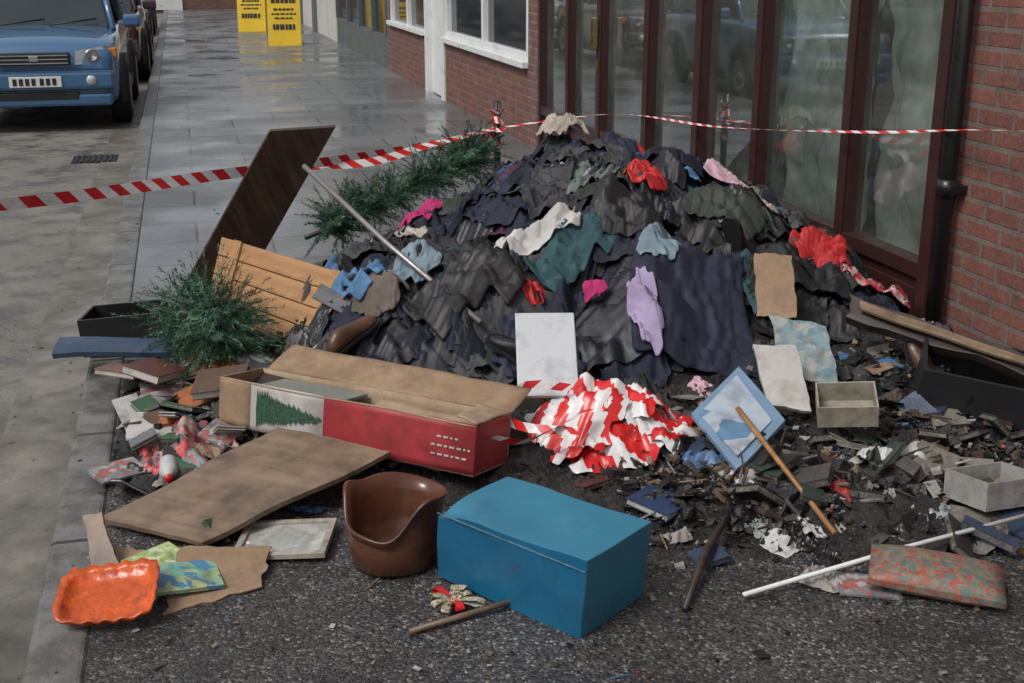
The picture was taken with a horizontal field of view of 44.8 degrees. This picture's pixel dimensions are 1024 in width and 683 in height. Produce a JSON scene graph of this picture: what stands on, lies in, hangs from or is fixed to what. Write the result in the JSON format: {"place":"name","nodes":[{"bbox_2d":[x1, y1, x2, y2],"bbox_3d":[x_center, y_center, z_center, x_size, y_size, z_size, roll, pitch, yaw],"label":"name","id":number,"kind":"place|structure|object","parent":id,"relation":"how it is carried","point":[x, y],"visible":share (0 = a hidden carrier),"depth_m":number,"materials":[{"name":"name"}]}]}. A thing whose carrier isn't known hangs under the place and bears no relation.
{"place":"outdoors","nodes":[
{"label":"outdoors","id":0,"kind":"place"},
{"bbox_2d":[0,105,114,440],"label":"road","id":1,"kind":"structure","parent":0,"point":[41,148],"depth_m":9.11,"materials":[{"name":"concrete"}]},
{"bbox_2d":[0,0,140,121],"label":"parked car","id":2,"kind":"object","parent":1,"relation":"on","point":[56,53],"visible":1,"depth_m":13.27,"materials":[{"name":"blue paint"}]},
{"bbox_2d":[0,13,162,682],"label":"gutter","id":3,"kind":"object","parent":1,"relation":"on","point":[30,488],"depth_m":5.04,"materials":[{"name":"concrete"}]},
{"bbox_2d":[71,154,118,163],"bbox_3d":[-3.860,-1.697,11.516,0.400,0.015,0.440,-4,18,-14],"label":"drain grate","id":4,"kind":"object","parent":1,"relation":"on","point":[95,158],"visible":1,"depth_m":11.46,"materials":[{"name":"metal"}]},
{"bbox_2d":[119,0,155,79],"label":"parked car","id":5,"kind":"object","parent":1,"relation":"on","point":[140,36],"visible":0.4,"depth_m":18.59,"materials":[{"name":"paint"}]},
{"bbox_2d":[1,223,1011,682],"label":"road litter specks","id":6,"kind":"object","parent":1,"relation":"on","point":[333,625],"visible":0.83,"depth_m":3.22,"materials":[{"name":"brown wood"}]},
{"bbox_2d":[124,9,534,359],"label":"paving slabs pavement","id":7,"kind":"structure","parent":0,"point":[230,95],"depth_m":13.27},
{"bbox_2d":[237,0,266,31],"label":"yellow board","id":8,"kind":"object","parent":7,"relation":"on","point":[251,15],"visible":1,"depth_m":28.80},
{"bbox_2d":[179,125,335,297],"bbox_3d":[-1.286,-0.641,6.040,1.109,0.655,0.038,-23,32,-2],"label":"dark wooden board","id":9,"kind":"object","parent":7,"relation":"on","point":[266,192],"visible":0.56,"depth_m":6.00,"materials":[{"name":"brown wood"}]},
{"bbox_2d":[266,0,301,45],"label":"yellow board","id":10,"kind":"object","parent":7,"relation":"on","point":[284,21],"visible":1,"depth_m":24.35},
{"bbox_2d":[490,100,505,168],"bbox_3d":[-0.109,-1.439,9.204,0.280,0.680,0.280,-4,18,-14],"label":"barrier post","id":11,"kind":"object","parent":7,"relation":"on","point":[496,110],"visible":0.5,"depth_m":9.13,"materials":[{"name":"paint"}]},
{"bbox_2d":[84,359,1023,682],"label":"tarmac pavement","id":12,"kind":"structure","parent":0,"point":[320,599],"depth_m":3.25,"materials":[{"name":"asphalt"}]},
{"bbox_2d":[82,512,119,565],"bbox_3d":[-1.180,0.578,3.583,0.163,0.172,0.015,4,-22,12],"label":"wood offcut","id":13,"kind":"object","parent":12,"relation":"on","point":[102,552],"visible":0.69,"depth_m":3.58,"materials":[{"name":"brown wood"}]},
{"bbox_2d":[52,557,159,626],"bbox_3d":[-1.084,0.680,3.344,0.268,0.056,0.226,-6,32,-5],"label":"orange plastic tray","id":14,"kind":"object","parent":12,"relation":"on","point":[112,593],"visible":1,"depth_m":3.36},
{"bbox_2d":[110,245,285,381],"bbox_3d":[-1.241,-0.115,5.108,0.652,0.617,0.912,-13,22,-37],"label":"artificial christmas tree","id":15,"kind":"object","parent":12,"relation":"on","point":[208,324],"visible":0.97,"depth_m":4.97,"materials":[{"name":"plastic"}]},
{"bbox_2d":[163,545,271,615],"bbox_3d":[-0.850,0.650,3.541,0.376,0.018,0.279,-10,28,-30],"label":"cardboard piece","id":16,"kind":"object","parent":12,"relation":"on","point":[243,569],"visible":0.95,"depth_m":3.54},
{"bbox_2d":[156,560,223,595],"bbox_3d":[-0.922,0.660,3.482,0.200,0.012,0.150,-2,20,-25],"label":"picture book","id":17,"kind":"object","parent":16,"relation":"on","point":[188,576],"visible":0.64,"depth_m":3.47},
{"bbox_2d":[121,541,179,563],"bbox_3d":[-1.017,0.626,3.564,0.120,0.007,0.160,21,26,36],"label":"magazine","id":18,"kind":"object","parent":17,"relation":"on","point":[165,553],"visible":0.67,"depth_m":3.58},
{"bbox_2d":[104,427,390,545],"bbox_3d":[-0.833,0.455,3.972,0.679,0.039,0.663,8,29,24],"label":"plywood board","id":19,"kind":"object","parent":12,"relation":"on","point":[231,491],"visible":0.95,"depth_m":3.95,"materials":[{"name":"wood"}]},
{"bbox_2d":[235,518,337,559],"bbox_3d":[-0.682,0.594,3.743,0.280,0.018,0.230,-2,18,2],"label":"picture frame","id":20,"kind":"object","parent":12,"relation":"on","point":[298,538],"visible":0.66,"depth_m":3.75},
{"bbox_2d":[343,472,447,576],"bbox_3d":[-0.340,0.531,3.615,0.304,0.239,0.285,0,14,-15],"label":"brown plastic tub","id":21,"kind":"object","parent":12,"relation":"on","point":[391,520],"visible":0.98,"depth_m":3.59,"materials":[{"name":"plastic"}]},
{"bbox_2d":[430,584,486,613],"bbox_3d":[-0.151,0.698,3.384,0.153,0.018,0.146,-4,18,-14],"label":"gift ribbon bow","id":22,"kind":"object","parent":12,"relation":"on","point":[456,598],"visible":1,"depth_m":3.37,"materials":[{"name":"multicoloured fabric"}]},
{"bbox_2d":[408,600,509,634],"bbox_3d":[-0.127,0.731,3.318,0.320,0.024,0.016,-9,20,-28],"label":"wooden stick","id":23,"kind":"object","parent":12,"relation":"on","point":[455,617],"visible":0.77,"depth_m":3.31,"materials":[{"name":"brown wood"}]},
{"bbox_2d":[116,344,971,592],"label":"crumpled litter","id":24,"kind":"object","parent":12,"relation":"on","point":[822,557],"visible":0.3,"depth_m":3.87,"materials":[{"name":"grey paper"}]},
{"bbox_2d":[437,477,651,638],"bbox_3d":[0.085,0.579,3.464,0.517,0.237,0.317,16,22,36],"label":"blue storage box","id":25,"kind":"object","parent":12,"relation":"on","point":[574,567],"visible":1,"depth_m":3.36,"materials":[{"name":"plastic"}]},
{"bbox_2d":[112,192,1023,663],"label":"debris","id":26,"kind":"object","parent":12,"relation":"on","point":[614,500],"visible":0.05,"depth_m":4.07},
{"bbox_2d":[93,362,136,379],"bbox_3d":[-1.556,0.117,4.972,0.160,0.023,0.220,8,5,0],"label":"book","id":27,"kind":"object","parent":26,"relation":"on","point":[112,369],"visible":0.5,"depth_m":4.87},
{"bbox_2d":[84,457,146,484],"bbox_3d":[-1.340,0.439,4.230,0.180,0.010,0.130,-12,26,-43],"label":"magazine","id":28,"kind":"object","parent":26,"relation":"on","point":[104,474],"visible":0.91,"depth_m":4.21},
{"bbox_2d":[126,412,172,442],"bbox_3d":[-1.288,0.308,4.479,0.243,0.014,0.187,2,27,6],"label":"paper","id":29,"kind":"object","parent":26,"relation":"on","point":[134,430],"visible":0.46,"depth_m":4.46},
{"bbox_2d":[135,415,238,474],"bbox_3d":[-1.158,0.344,4.359,0.328,0.142,0.305,-11,20,-31],"label":"floral bag","id":30,"kind":"object","parent":26,"relation":"on","point":[152,452],"visible":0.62,"depth_m":4.32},
{"bbox_2d":[211,367,291,420],"bbox_3d":[-0.887,0.203,4.504,0.420,0.029,0.302,4,39,19],"label":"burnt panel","id":31,"kind":"object","parent":30,"relation":"on","point":[263,377],"visible":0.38,"depth_m":4.57,"materials":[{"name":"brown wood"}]},
{"bbox_2d":[109,283,351,528],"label":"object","id":32,"kind":"object","parent":26,"relation":"on","point":[216,432],"visible":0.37,"depth_m":4.60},
{"bbox_2d":[120,357,188,384],"bbox_3d":[-1.378,0.113,4.801,0.160,0.033,0.220,17,11,13],"label":"book","id":33,"kind":"object","parent":32,"relation":"on","point":[152,370],"visible":0.98,"depth_m":4.75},
{"bbox_2d":[159,454,177,482],"bbox_3d":[-1.138,0.427,4.119,0.060,0.060,0.160,16,10,-19],"label":"plastic bottle","id":34,"kind":"object","parent":32,"relation":"in","point":[168,469],"visible":1,"depth_m":4.09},
{"bbox_2d":[190,363,248,400],"bbox_3d":[-1.081,0.150,4.617,0.200,0.033,0.140,-8,36,8],"label":"book","id":35,"kind":"object","parent":32,"relation":"on","point":[206,384],"visible":0.67,"depth_m":4.61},
{"bbox_2d":[219,345,531,476],"bbox_3d":[-0.491,0.218,4.343,1.050,0.256,0.370,9,10,26],"label":"christmas tree box","id":36,"kind":"object","parent":26,"relation":"on","point":[434,419],"visible":0.99,"depth_m":4.28,"materials":[{"name":"cardboard"}]},
{"bbox_2d":[268,131,909,386],"bbox_3d":[-0.043,-0.694,6.529,2.921,0.829,4.047,-4,18,-14],"label":"heap of clothes","id":37,"kind":"object","parent":26,"relation":"on","point":[604,322],"visible":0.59,"depth_m":5.25,"materials":[{"name":"black fabric"}]},
{"bbox_2d":[212,237,350,336],"bbox_3d":[-1.063,-0.209,5.442,1.054,0.320,0.307,15,23,40],"label":"pine headboard","id":38,"kind":"object","parent":37,"relation":"on","point":[289,275],"visible":0.38,"depth_m":5.44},
{"bbox_2d":[315,259,386,308],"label":"blue jeans","id":39,"kind":"object","parent":37,"relation":"on","point":[358,283],"visible":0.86,"depth_m":5.06,"materials":[{"name":"fabric"}]},
{"bbox_2d":[326,315,379,353],"bbox_3d":[-0.628,-0.041,4.811,0.094,0.082,0.255,15,46,40],"label":"shoe","id":40,"kind":"object","parent":37,"relation":"on","point":[344,339],"visible":0.91,"depth_m":4.78,"materials":[{"name":"brown leather"}]},
{"bbox_2d":[351,270,410,317],"bbox_3d":[-0.532,-0.207,5.032,0.250,0.164,0.301,-4,18,-14],"label":"taupe cloth","id":41,"kind":"object","parent":37,"relation":"on","point":[382,295],"visible":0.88,"depth_m":4.98,"materials":[{"name":"fabric"}]},
{"bbox_2d":[302,164,482,324],"bbox_3d":[-0.529,-0.432,5.234,0.026,0.485,1.234,-15,23,-39],"label":"metal pole","id":42,"kind":"object","parent":37,"relation":"on","point":[376,233],"visible":0.94,"depth_m":5.28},
{"bbox_2d":[293,117,516,257],"bbox_3d":[-0.514,-0.809,6.553,0.514,0.668,1.503,14,22,37],"label":"artificial christmas tree","id":43,"kind":"object","parent":37,"relation":"on","point":[339,222],"visible":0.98,"depth_m":6.46,"materials":[{"name":"plastic"}]},
{"bbox_2d":[387,239,442,282],"bbox_3d":[-0.420,-0.344,5.224,0.244,0.145,0.272,-4,18,-14],"label":"pale blue shirt","id":44,"kind":"object","parent":37,"relation":"on","point":[428,259],"visible":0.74,"depth_m":5.23,"materials":[{"name":"blue fabric"}]},
{"bbox_2d":[398,198,441,229],"bbox_3d":[-0.440,-0.612,5.962,0.241,0.159,0.214,7,19,22],"label":"magenta top","id":45,"kind":"object","parent":37,"relation":"on","point":[429,204],"visible":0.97,"depth_m":5.90,"materials":[{"name":"fabric"}]},
{"bbox_2d":[402,242,527,340],"bbox_3d":[-0.221,-0.216,5.013,0.428,0.306,0.427,14,22,37],"label":"black shirt","id":46,"kind":"object","parent":37,"relation":"on","point":[469,277],"visible":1,"depth_m":4.98,"materials":[{"name":"fabric"}]},
{"bbox_2d":[485,333,516,363],"bbox_3d":[0.010,0.017,4.786,0.255,0.082,0.094,33,33,31],"label":"shoe","id":47,"kind":"object","parent":37,"relation":"on","point":[503,345],"visible":0.5,"depth_m":4.79,"materials":[{"name":"black leather"}]},
{"bbox_2d":[494,202,580,256],"bbox_3d":[0.103,-0.492,5.400,0.374,0.211,0.281,-4,18,-14],"label":"white towel","id":48,"kind":"object","parent":37,"relation":"on","point":[533,237],"visible":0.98,"depth_m":5.37,"materials":[{"name":"fabric"}]},
{"bbox_2d":[489,307,586,378],"bbox_3d":[0.094,0.021,4.853,0.366,0.242,0.312,-4,18,-14],"label":"navy cloth","id":49,"kind":"object","parent":37,"relation":"on","point":[507,327],"visible":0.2,"depth_m":4.85,"materials":[{"name":"fabric"}]},
{"bbox_2d":[506,160,576,196],"bbox_3d":[0.184,-0.760,5.924,0.358,0.181,0.356,5,18,15],"label":"grey shirt","id":50,"kind":"object","parent":37,"relation":"on","point":[560,177],"visible":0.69,"depth_m":5.93,"materials":[{"name":"fabric"}]},
{"bbox_2d":[515,313,577,397],"bbox_3d":[0.125,0.047,4.510,0.235,0.027,0.359,0,58,1],"label":"white drawer front","id":51,"kind":"object","parent":37,"relation":"on","point":[546,346],"visible":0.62,"depth_m":4.51,"materials":[{"name":"laminate"}]},
{"bbox_2d":[536,113,589,135],"bbox_3d":[0.324,-1.379,7.881,0.298,0.155,0.236,16,23,42],"label":"pale sheet","id":52,"kind":"object","parent":37,"relation":"on","point":[554,122],"visible":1,"depth_m":7.85,"materials":[{"name":"beige fabric"}]},
{"bbox_2d":[523,211,618,292],"bbox_3d":[0.226,-0.381,5.242,0.345,0.275,0.418,10,20,30],"label":"teal shirt","id":53,"kind":"object","parent":37,"relation":"on","point":[567,252],"visible":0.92,"depth_m":5.24,"materials":[{"name":"fabric"}]},
{"bbox_2d":[566,164,620,194],"bbox_3d":[0.364,-0.748,5.726,0.242,0.133,0.182,-11,20,-31],"label":"grey green cloth","id":54,"kind":"object","parent":37,"relation":"on","point":[578,182],"visible":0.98,"depth_m":5.70,"materials":[{"name":"fabric"}]},
{"bbox_2d":[582,279,608,302],"bbox_3d":[0.336,-0.211,5.068,0.105,0.087,0.094,-4,18,-14],"label":"magenta cloth","id":55,"kind":"object","parent":37,"relation":"on","point":[593,288],"visible":1,"depth_m":5.05,"materials":[{"name":"fabric"}]},
{"bbox_2d":[588,174,663,236],"bbox_3d":[0.494,-0.578,5.363,0.326,0.257,0.328,1,17,4],"label":"black jumper","id":56,"kind":"object","parent":37,"relation":"on","point":[614,211],"visible":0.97,"depth_m":5.35,"materials":[{"name":"fabric"}]},
{"bbox_2d":[622,158,667,190],"bbox_3d":[0.603,-0.762,5.666,0.208,0.136,0.222,-4,18,-14],"label":"red cloth","id":57,"kind":"object","parent":37,"relation":"on","point":[653,176],"visible":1,"depth_m":5.63,"materials":[{"name":"fabric"}]},
{"bbox_2d":[626,266,664,355],"bbox_3d":[0.523,-0.128,4.939,0.130,0.280,0.355,-2,17,-7],"label":"lavender scarf","id":58,"kind":"object","parent":37,"relation":"on","point":[644,311],"visible":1,"depth_m":4.91,"materials":[{"name":"fabric"}]},
{"bbox_2d":[636,222,681,259],"bbox_3d":[0.606,-0.421,5.178,0.193,0.135,0.176,-4,18,-14],"label":"blue top","id":59,"kind":"object","parent":37,"relation":"on","point":[652,241],"visible":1,"depth_m":5.15,"materials":[{"name":"blue fabric"}]},
{"bbox_2d":[623,146,704,177],"bbox_3d":[0.729,-0.851,5.987,0.373,0.188,0.407,0,17,-1],"label":"navy jumper","id":60,"kind":"object","parent":37,"relation":"on","point":[690,160],"visible":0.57,"depth_m":5.91,"materials":[{"name":"fabric"}]},
{"bbox_2d":[630,224,758,377],"bbox_3d":[0.734,-0.189,5.071,0.511,0.498,0.622,1,17,2],"label":"navy coat","id":61,"kind":"object","parent":37,"relation":"on","point":[703,307],"visible":0.94,"depth_m":5.03,"materials":[{"name":"fabric"}]},
{"bbox_2d":[681,184,768,240],"bbox_3d":[0.950,-0.583,5.596,0.346,0.220,0.347,10,20,28],"label":"olive jacket","id":62,"kind":"object","parent":37,"relation":"on","point":[708,201],"visible":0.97,"depth_m":5.59,"materials":[{"name":"fabric"}]},
{"bbox_2d":[722,216,748,251],"bbox_3d":[0.986,-0.443,5.392,0.094,0.255,0.082,17,45,43],"label":"shoe","id":63,"kind":"object","parent":37,"relation":"on","point":[733,232],"visible":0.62,"depth_m":5.34,"materials":[{"name":"black leather"}]},
{"bbox_2d":[703,158,767,203],"bbox_3d":[1.064,-0.766,6.109,0.336,0.294,0.486,7,18,20],"label":"pink shirt","id":64,"kind":"object","parent":37,"relation":"on","point":[712,167],"visible":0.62,"depth_m":5.96,"materials":[{"name":"fabric"}]},
{"bbox_2d":[753,253,796,318],"bbox_3d":[1.049,-0.225,4.958,0.183,0.272,0.023,4,-17,12],"label":"beige panel","id":65,"kind":"object","parent":37,"relation":"on","point":[775,294],"visible":0.92,"depth_m":4.95,"materials":[{"name":"cardboard"}]},
{"bbox_2d":[755,242,851,298],"bbox_3d":[1.221,-0.293,5.217,0.392,0.244,0.390,2,17,5],"label":"black coat","id":66,"kind":"object","parent":37,"relation":"on","point":[828,277],"visible":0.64,"depth_m":5.19,"materials":[{"name":"fabric"}]},
{"bbox_2d":[789,225,851,267],"bbox_3d":[1.398,-0.416,5.591,0.279,0.167,0.294,-4,18,-14],"label":"red dress","id":67,"kind":"object","parent":37,"relation":"on","point":[821,246],"visible":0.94,"depth_m":5.60,"materials":[{"name":"fabric"}]},
{"bbox_2d":[840,262,911,309],"bbox_3d":[1.585,-0.231,5.449,0.323,0.249,0.316,4,18,12],"label":"patterned blouse","id":68,"kind":"object","parent":37,"relation":"on","point":[896,291],"visible":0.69,"depth_m":5.31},
{"bbox_2d":[491,372,743,481],"bbox_3d":[0.380,0.269,4.286,0.830,0.229,0.639,3,17,9],"label":"barrier tape heap","id":69,"kind":"object","parent":26,"relation":"on","point":[588,420],"visible":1,"depth_m":4.24,"materials":[{"name":"plastic"}]},
{"bbox_2d":[625,484,685,522],"bbox_3d":[0.471,0.501,3.906,0.150,0.023,0.200,21,22,31],"label":"book","id":70,"kind":"object","parent":26,"relation":"on","point":[659,505],"visible":0.69,"depth_m":3.85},
{"bbox_2d":[687,376,712,404],"bbox_3d":[0.742,0.195,4.743,0.153,0.082,0.176,4,18,12],"label":"pink cloth","id":71,"kind":"object","parent":26,"relation":"on","point":[700,382],"visible":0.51,"depth_m":4.76,"materials":[{"name":"fabric"}]},
{"bbox_2d":[735,406,837,534],"bbox_3d":[0.870,0.405,3.985,0.018,0.238,0.554,-8,19,-23],"label":"orange wood stick","id":72,"kind":"object","parent":26,"relation":"on","point":[787,472],"visible":1,"depth_m":3.98,"materials":[{"name":"brown wood"}]},
{"bbox_2d":[768,314,837,382],"bbox_3d":[1.072,0.029,4.583,0.278,0.016,0.285,5,59,15],"label":"picture canvas","id":73,"kind":"object","parent":26,"relation":"on","point":[810,340],"visible":0.66,"depth_m":4.58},
{"bbox_2d":[903,342,935,377],"bbox_3d":[1.553,0.106,4.645,0.094,0.255,0.082,-8,-14,-25],"label":"shoe","id":74,"kind":"object","parent":26,"relation":"on","point":[912,352],"visible":0.28,"depth_m":4.66,"materials":[{"name":"brown leather"}]},
{"bbox_2d":[914,336,1023,429],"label":"black plastic crate","id":75,"kind":"object","parent":26,"relation":"on","point":[958,388],"visible":0.59,"depth_m":4.43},
{"bbox_2d":[943,461,1023,511],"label":"white drawer","id":76,"kind":"object","parent":26,"relation":"on","point":[966,485],"visible":0.9,"depth_m":3.88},
{"bbox_2d":[120,238,1023,678],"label":"charred rubble","id":77,"kind":"object","parent":12,"relation":"on","point":[904,464],"visible":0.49,"depth_m":4.04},
{"bbox_2d":[691,367,784,472],"bbox_3d":[0.767,0.261,4.217,0.288,0.045,0.493,-15,36,-16],"label":"blue ring binder","id":78,"kind":"object","parent":77,"relation":"on","point":[755,446],"visible":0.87,"depth_m":4.18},
{"bbox_2d":[699,375,771,456],"bbox_3d":[0.760,0.253,4.203,0.226,0.024,0.372,-16,38,-17],"label":"binder page","id":79,"kind":"object","parent":78,"relation":"on","point":[722,418],"visible":1,"depth_m":4.20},
{"bbox_2d":[752,344,810,413],"bbox_3d":[0.953,0.122,4.394,0.227,0.021,0.262,10,60,6],"label":"white box lid","id":80,"kind":"object","parent":77,"relation":"on","point":[780,373],"visible":0.92,"depth_m":4.38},
{"bbox_2d":[815,381,878,427],"bbox_3d":[1.147,0.215,4.263,0.200,0.080,0.160,-2,31,12],"label":"beige carton","id":81,"kind":"object","parent":77,"relation":"on","point":[847,404],"visible":1,"depth_m":4.29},
{"bbox_2d":[846,293,1023,381],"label":"charred beam","id":82,"kind":"structure","parent":77,"relation":"on","point":[856,316],"depth_m":4.63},
{"bbox_2d":[859,300,1023,365],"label":"pale batten","id":83,"kind":"object","parent":77,"relation":"on","point":[924,327],"visible":1,"depth_m":4.58,"materials":[{"name":"brown wood"}]},
{"bbox_2d":[162,225,1023,554],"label":"burnt cloth scraps","id":84,"kind":"object","parent":12,"relation":"on","point":[308,335],"visible":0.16,"depth_m":4.56,"materials":[{"name":"black fabric"}]},
{"bbox_2d":[682,507,733,611],"bbox_3d":[0.561,0.618,3.583,0.035,0.086,0.530,7,19,22],"label":"charred stick","id":85,"kind":"object","parent":12,"relation":"on","point":[707,549],"visible":1,"depth_m":3.55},
{"bbox_2d":[573,391,1023,569],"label":"burnt books","id":86,"kind":"object","parent":12,"relation":"on","point":[810,478],"visible":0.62,"depth_m":4.04,"materials":[{"name":"paper"}]},
{"bbox_2d":[834,572,902,599],"bbox_3d":[0.999,0.686,3.490,0.170,0.008,0.120,3,20,5],"label":"magazine","id":87,"kind":"object","parent":12,"relation":"on","point":[855,585],"visible":0.79,"depth_m":3.47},
{"bbox_2d":[742,514,1023,596],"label":"white plastic trunking","id":88,"kind":"object","parent":12,"relation":"on","point":[856,561],"visible":0.76,"depth_m":3.53,"materials":[{"name":"plastic"}]},
{"bbox_2d":[867,543,1006,609],"bbox_3d":[1.185,0.652,3.477,0.360,0.090,0.200,8,23,16],"label":"patterned cushion","id":89,"kind":"object","parent":12,"relation":"on","point":[938,575],"visible":1,"depth_m":3.42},
{"label":"ground","id":90,"kind":"structure","parent":0,"visible":0},
{"bbox_2d":[22,10,167,682],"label":"kerb","id":91,"kind":"structure","parent":90,"relation":"on","point":[61,649],"depth_m":4.37,"materials":[{"name":"stone"}]},
{"bbox_2d":[52,337,172,358],"bbox_3d":[-1.679,0.023,5.242,0.507,0.056,0.153,-3,29,2],"label":"blue plastic shelf","id":92,"kind":"object","parent":91,"relation":"on","point":[66,347],"visible":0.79,"depth_m":5.20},
{"bbox_2d":[77,299,170,357],"bbox_3d":[-1.728,-0.063,5.572,0.340,0.170,0.250,-6,17,-1],"label":"black drawer","id":93,"kind":"object","parent":91,"relation":"on","point":[96,321],"visible":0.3,"depth_m":5.45,"materials":[{"name":"paint"}]},
{"bbox_2d":[156,0,266,12],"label":"wall","id":94,"kind":"structure","parent":90,"relation":"on","point":[206,4],"depth_m":40.43,"materials":[{"name":"red brick"}]},
{"bbox_2d":[302,0,337,41],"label":"wall","id":95,"kind":"structure","parent":90,"relation":"on","point":[326,18],"depth_m":27.28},
{"bbox_2d":[335,0,387,68],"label":"terraced shop","id":96,"kind":"structure","parent":90,"relation":"on","point":[362,27],"depth_m":21.51,"materials":[{"name":"grey paint"}]},
{"bbox_2d":[390,25,424,88],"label":"wall","id":97,"kind":"structure","parent":90,"relation":"on","point":[408,55],"depth_m":17.46,"materials":[{"name":"red brick"}]},
{"bbox_2d":[386,20,423,35],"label":"sill","id":98,"kind":"structure","parent":97,"relation":"on","point":[409,28],"depth_m":17.24,"materials":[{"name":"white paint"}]},
{"bbox_2d":[395,0,423,28],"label":"glass","id":99,"kind":"object","parent":98,"relation":"on","point":[417,8],"visible":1,"depth_m":17.17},
{"bbox_2d":[424,0,440,97],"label":"door post","id":100,"kind":"object","parent":90,"relation":"on","point":[428,47],"depth_m":16.02,"materials":[{"name":"white paint"}]},
{"bbox_2d":[431,0,440,95],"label":"front door","id":101,"kind":"structure","parent":100,"relation":"attached to","point":[436,55],"depth_m":15.74,"materials":[{"name":"white paint"}]},
{"bbox_2d":[440,0,445,100],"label":"door post","id":102,"kind":"object","parent":90,"relation":"on","point":[442,48],"depth_m":15.03,"materials":[{"name":"white paint"}]},
{"bbox_2d":[445,44,527,144],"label":"wall","id":103,"kind":"structure","parent":90,"relation":"on","point":[477,85],"depth_m":13.05,"materials":[{"name":"red brick"}]},
{"bbox_2d":[440,37,527,68],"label":"sill","id":104,"kind":"structure","parent":103,"relation":"on","point":[508,59],"depth_m":12.70,"materials":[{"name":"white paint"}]},
{"bbox_2d":[481,0,488,47],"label":"mullion","id":105,"kind":"object","parent":104,"relation":"on","point":[484,20],"visible":0.45,"depth_m":13.02,"materials":[{"name":"white paint"}]},
{"bbox_2d":[448,31,525,60],"bbox_3d":[-0.271,-3.146,13.156,0.090,0.068,3.610,-4,18,-14],"label":"bottom frame","id":106,"kind":"object","parent":104,"relation":"on","point":[510,51],"visible":0.65,"depth_m":12.79,"materials":[{"name":"white paint"}]},
{"bbox_2d":[528,0,1023,349],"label":"brick shop","id":107,"kind":"structure","parent":90,"relation":"on","point":[775,68],"depth_m":6.46,"materials":[{"name":"brown paint"}]},
{"bbox_2d":[925,0,975,323],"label":"drainpipe","id":108,"kind":"object","parent":107,"relation":"attached to","point":[949,187],"visible":0.85,"depth_m":5.06,"materials":[{"name":"metal"}]},
{"bbox_3d":[-4.449,-0.064,4.617,0.360,1.000,0.360,-4,18,-14],"label":"barrier post","id":109,"kind":"object","parent":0,"visible":0},
{"bbox_2d":[0,114,1015,210],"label":"barrier tape","id":110,"kind":"object","parent":109,"relation":"attached to","point":[366,159],"visible":0.85,"depth_m":7.28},
{"bbox_3d":[-0.714,-7.257,14.072,0.300,4.100,8.050,-4,18,-14],"label":"wall","id":111,"kind":"object","parent":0,"visible":0},
{"bbox_2d":[451,0,525,51],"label":"glass","id":112,"kind":"object","parent":111,"relation":"attached to","point":[507,23],"depth_m":12.68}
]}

